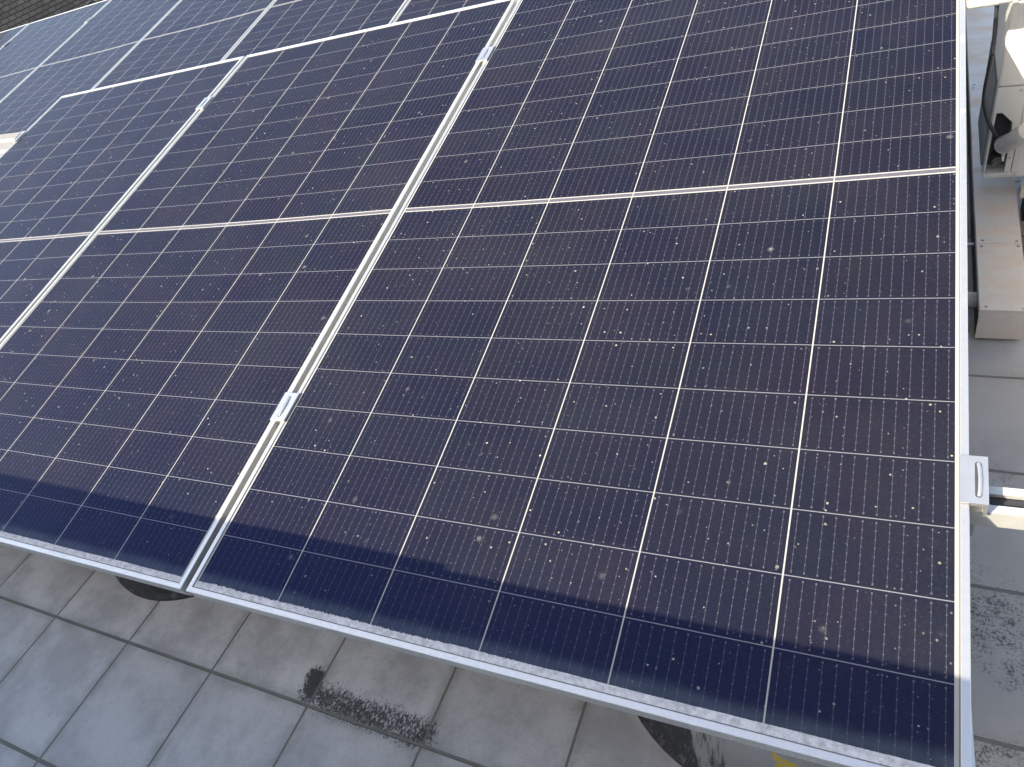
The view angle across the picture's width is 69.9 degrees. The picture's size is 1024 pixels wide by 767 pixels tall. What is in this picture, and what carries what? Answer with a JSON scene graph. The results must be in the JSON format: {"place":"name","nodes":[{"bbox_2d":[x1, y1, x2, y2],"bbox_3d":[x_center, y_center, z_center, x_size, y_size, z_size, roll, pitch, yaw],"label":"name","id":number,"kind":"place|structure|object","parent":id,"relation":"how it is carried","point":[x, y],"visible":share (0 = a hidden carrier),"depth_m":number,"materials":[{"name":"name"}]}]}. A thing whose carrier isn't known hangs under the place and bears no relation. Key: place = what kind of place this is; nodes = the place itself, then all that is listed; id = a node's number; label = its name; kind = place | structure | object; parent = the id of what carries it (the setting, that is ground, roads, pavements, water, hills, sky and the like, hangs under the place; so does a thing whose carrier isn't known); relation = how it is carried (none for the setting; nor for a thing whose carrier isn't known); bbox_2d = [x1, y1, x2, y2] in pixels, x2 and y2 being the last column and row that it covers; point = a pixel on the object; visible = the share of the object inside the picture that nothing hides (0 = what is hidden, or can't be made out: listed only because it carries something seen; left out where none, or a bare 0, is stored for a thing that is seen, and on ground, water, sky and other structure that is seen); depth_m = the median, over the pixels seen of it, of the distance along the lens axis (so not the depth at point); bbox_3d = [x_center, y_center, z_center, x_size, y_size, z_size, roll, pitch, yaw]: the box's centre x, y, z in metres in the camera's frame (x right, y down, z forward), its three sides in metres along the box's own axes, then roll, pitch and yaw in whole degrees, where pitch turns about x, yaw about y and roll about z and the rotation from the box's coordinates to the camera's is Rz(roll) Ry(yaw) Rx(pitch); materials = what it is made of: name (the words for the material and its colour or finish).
{"place":"outdoors","nodes":[
{"label":"outdoors","id":0,"kind":"place"},
{"bbox_2d":[0,111,1023,766],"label":"ground","id":1,"kind":"structure","parent":0,"point":[100,669],"depth_m":1.66,"materials":[{"name":"tile"}]},
{"bbox_2d":[0,131,25,155],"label":"wind deflector","id":2,"kind":"object","parent":1,"relation":"on","point":[6,143],"depth_m":5.06,"materials":[{"name":"white metal"}]},
{"bbox_2d":[0,0,89,31],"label":"roof","id":3,"kind":"structure","parent":1,"relation":"on","point":[15,13],"depth_m":8.69,"materials":[{"name":"tile"}]},
{"bbox_2d":[116,576,194,600],"bbox_3d":[-0.909,0.290,2.116,0.636,0.200,0.636,5,46,26],"label":"concrete footing","id":4,"kind":"object","parent":1,"relation":"on","point":[145,591],"visible":0.05,"depth_m":1.96,"materials":[{"name":"grey concrete"}]},
{"bbox_2d":[637,715,827,766],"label":"concrete footing","id":5,"kind":"object","parent":1,"relation":"on","point":[683,747],"visible":0.03,"depth_m":1.25,"materials":[{"name":"grey concrete"}]},
{"bbox_2d":[968,292,977,307],"bbox_3d":[0.961,-0.234,2.048,0.573,0.075,0.049,7,47,28],"label":"conduit","id":6,"kind":"object","parent":1,"relation":"on","point":[972,299],"visible":0.06,"depth_m":1.90,"materials":[{"name":"grey plastic"}]},
{"bbox_2d":[966,0,1021,9],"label":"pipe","id":7,"kind":"object","parent":1,"relation":"on","point":[972,4],"visible":1,"depth_m":1.65,"materials":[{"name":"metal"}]},
{"bbox_2d":[965,2,1023,339],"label":"metal duct","id":8,"kind":"object","parent":1,"relation":"on","point":[998,267],"visible":0.72,"depth_m":2.02,"materials":[{"name":"metal"}]},
{"bbox_2d":[978,0,1023,177],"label":"air conditioner","id":9,"kind":"object","parent":8,"relation":"on","point":[1005,98],"visible":0.81,"depth_m":1.90,"materials":[{"name":"beige paint"}]},
{"bbox_2d":[982,5,1000,137],"bbox_3d":[1.268,-0.855,1.917,0.064,0.355,0.308,5,46,26],"label":"cable","id":10,"kind":"object","parent":9,"relation":"hanging from","point":[987,77],"visible":0.98,"depth_m":1.82,"materials":[{"name":"black rubber"}]},
{"bbox_2d":[965,0,1023,536],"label":"mounting rack","id":11,"kind":"object","parent":1,"relation":"on","point":[1006,508],"visible":0.02,"depth_m":1.04,"materials":[{"name":"metal"}]},
{"bbox_2d":[11,131,24,142],"bbox_3d":[-2.410,-1.202,3.595,0.034,0.039,0.077,3,55,28],"label":"panel clamp","id":12,"kind":"object","parent":11,"relation":"attached to","point":[17,137],"visible":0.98,"depth_m":3.58,"materials":[{"name":"metal"}]},
{"bbox_2d":[0,56,244,344],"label":"solar panel","id":13,"kind":"object","parent":11,"relation":"on","point":[75,168],"visible":0.96,"depth_m":3.03,"materials":[{"name":"glass"}]},
{"bbox_2d":[195,97,211,110],"bbox_3d":[-1.246,-1.130,2.980,0.042,0.037,0.077,3,55,28],"label":"panel clamp","id":14,"kind":"object","parent":11,"relation":"attached to","point":[203,103],"visible":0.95,"depth_m":2.96,"materials":[{"name":"metal"}]},
{"bbox_2d":[0,0,518,595],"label":"solar panel","id":15,"kind":"object","parent":11,"relation":"on","point":[164,342],"visible":0.99,"depth_m":2.09,"materials":[{"name":"glass"}]},
{"bbox_2d":[270,392,299,423],"bbox_3d":[-0.508,0.060,1.661,0.042,0.037,0.077,3,55,28],"label":"panel clamp","id":16,"kind":"object","parent":11,"relation":"attached to","point":[284,408],"visible":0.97,"depth_m":1.65,"materials":[{"name":"metal"}]},
{"bbox_2d":[475,46,494,64],"bbox_3d":[-0.082,-1.049,2.359,0.042,0.037,0.077,3,55,28],"label":"panel clamp","id":17,"kind":"object","parent":11,"relation":"attached to","point":[485,54],"visible":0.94,"depth_m":2.34,"materials":[{"name":"metal"}]},
{"bbox_2d":[186,0,974,766],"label":"solar panel","id":18,"kind":"object","parent":11,"relation":"on","point":[636,380],"visible":1,"depth_m":1.36,"materials":[{"name":"glass"}]},
{"bbox_2d":[960,455,988,516],"bbox_3d":[0.654,0.143,1.040,0.034,0.039,0.077,3,55,28],"label":"panel clamp","id":19,"kind":"object","parent":11,"relation":"attached to","point":[974,483],"visible":1,"depth_m":1.03,"materials":[{"name":"metal"}]},
{"bbox_2d":[994,123,1023,153],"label":"insulated pipe","id":20,"kind":"object","parent":1,"relation":"on","point":[1010,141],"visible":1,"depth_m":1.89,"materials":[{"name":"grey plastic"}]},
{"bbox_2d":[1018,178,1023,234],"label":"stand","id":21,"kind":"object","parent":1,"relation":"on","point":[1021,190],"visible":1,"depth_m":2.12,"materials":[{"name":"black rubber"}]},
{"bbox_3d":[-2.938,-2.381,5.921,7.600,0.651,1.538,3,55,28],"label":"rack","id":22,"kind":"object","parent":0,"visible":0},
{"bbox_2d":[0,23,29,48],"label":"solar panel","id":23,"kind":"object","parent":22,"relation":"on","point":[7,35],"visible":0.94,"depth_m":7.32,"materials":[{"name":"glass"}]},
{"bbox_2d":[0,0,110,101],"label":"solar panel","id":24,"kind":"object","parent":22,"relation":"on","point":[27,50],"visible":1,"depth_m":6.65,"materials":[{"name":"glass"}]},
{"bbox_2d":[0,0,180,134],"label":"solar panel","id":25,"kind":"object","parent":22,"relation":"on","point":[98,47],"visible":0.86,"depth_m":5.81,"materials":[{"name":"glass"}]},
{"bbox_2d":[93,0,274,88],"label":"solar panel","id":26,"kind":"object","parent":22,"relation":"on","point":[183,34],"visible":0.62,"depth_m":5.16,"materials":[{"name":"glass"}]},
{"bbox_2d":[224,0,407,59],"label":"solar panel","id":27,"kind":"object","parent":22,"relation":"on","point":[280,24],"visible":0.45,"depth_m":4.48,"materials":[{"name":"glass"}]},
{"bbox_2d":[393,0,494,22],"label":"solar panel","id":28,"kind":"object","parent":22,"relation":"on","point":[412,9],"visible":0.1,"depth_m":3.95,"materials":[{"name":"glass"}]},
{"bbox_3d":[-4.573,-4.536,8.942,1.440,0.439,1.501,3,55,28],"label":"rack","id":29,"kind":"object","parent":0,"visible":0},
{"bbox_2d":[85,0,102,5],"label":"solar panel","id":30,"kind":"object","parent":29,"relation":"on","point":[92,2],"visible":0.02,"depth_m":8.99,"materials":[{"name":"glass"}]}
]}

